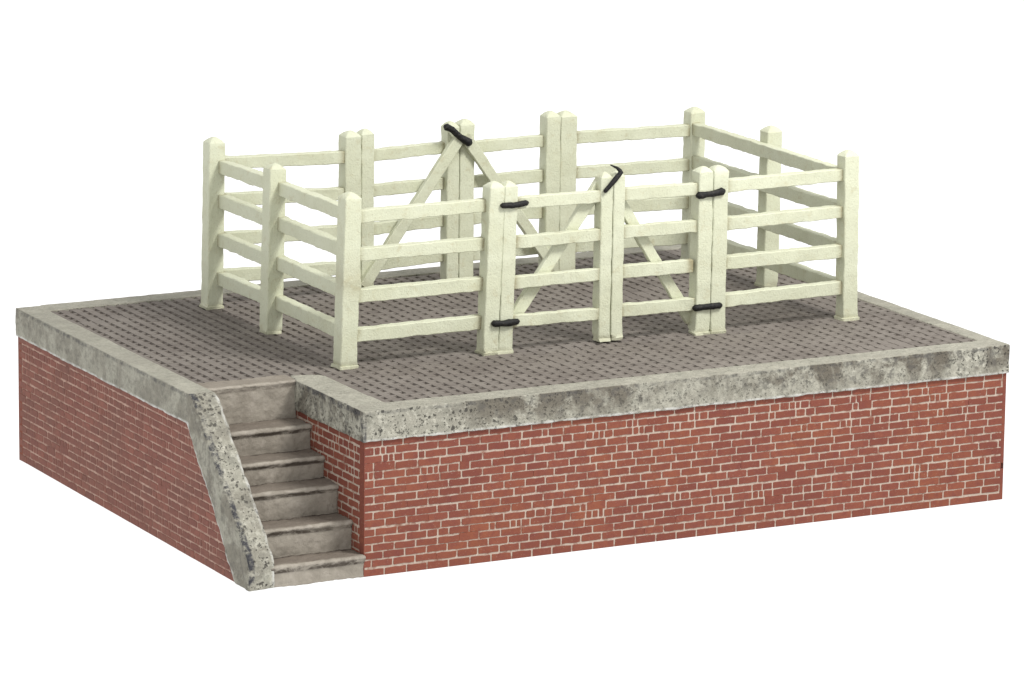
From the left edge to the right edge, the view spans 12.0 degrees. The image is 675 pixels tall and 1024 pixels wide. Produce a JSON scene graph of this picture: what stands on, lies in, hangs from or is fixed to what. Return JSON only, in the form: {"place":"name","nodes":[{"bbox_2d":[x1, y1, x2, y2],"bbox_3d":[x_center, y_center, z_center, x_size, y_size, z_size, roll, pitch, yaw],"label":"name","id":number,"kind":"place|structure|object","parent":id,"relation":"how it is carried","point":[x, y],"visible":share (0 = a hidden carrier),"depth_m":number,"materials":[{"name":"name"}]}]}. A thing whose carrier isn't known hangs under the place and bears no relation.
{"place":"outdoors","nodes":[
{"label":"outdoors","id":0,"kind":"place"},
{"bbox_2d":[0,0,1023,674],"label":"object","id":1,"kind":"object","parent":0,"point":[114,114],"visible":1,"depth_m":66.06,"materials":[{"name":"white"}]},
{"bbox_2d":[15,244,1009,590],"bbox_3d":[-0.126,0.668,51.605,8.744,1.679,6.310,-6,14,-27],"label":"loading dock","id":2,"kind":"object","parent":1,"relation":"on","point":[229,440],"visible":0.88,"depth_m":49.34,"materials":[{"name":"red brick"}]},
{"bbox_2d":[199,130,504,369],"bbox_3d":[-1.717,-0.986,50.898,1.891,1.862,3.531,-6,14,-27],"label":"fence","id":3,"kind":"object","parent":2,"relation":"on","point":[341,240],"visible":1,"depth_m":49.95,"materials":[{"name":"beige paint"}]},
{"bbox_2d":[356,121,462,287],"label":"gate","id":4,"kind":"structure","parent":3,"relation":"attached to","point":[443,176],"depth_m":52.96,"materials":[{"name":"beige paint"}]},
{"bbox_2d":[491,172,612,354],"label":"gate","id":5,"kind":"structure","parent":3,"relation":"attached to","point":[512,315],"depth_m":50.16,"materials":[{"name":"beige paint"}]},
{"bbox_2d":[557,106,859,333],"bbox_3d":[2.123,-1.354,52.849,1.953,1.842,3.660,-6,14,-27],"label":"fence","id":6,"kind":"object","parent":2,"relation":"on","point":[772,184],"visible":0.88,"depth_m":52.30,"materials":[{"name":"beige paint"}]},
{"bbox_2d":[443,111,560,277],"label":"gate","id":7,"kind":"structure","parent":6,"relation":"attached to","point":[546,174],"depth_m":53.56,"materials":[{"name":"beige paint"}]},
{"bbox_2d":[603,164,725,340],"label":"gate","id":8,"kind":"structure","parent":6,"relation":"attached to","point":[695,307],"depth_m":50.69,"materials":[{"name":"beige paint"}]}
]}

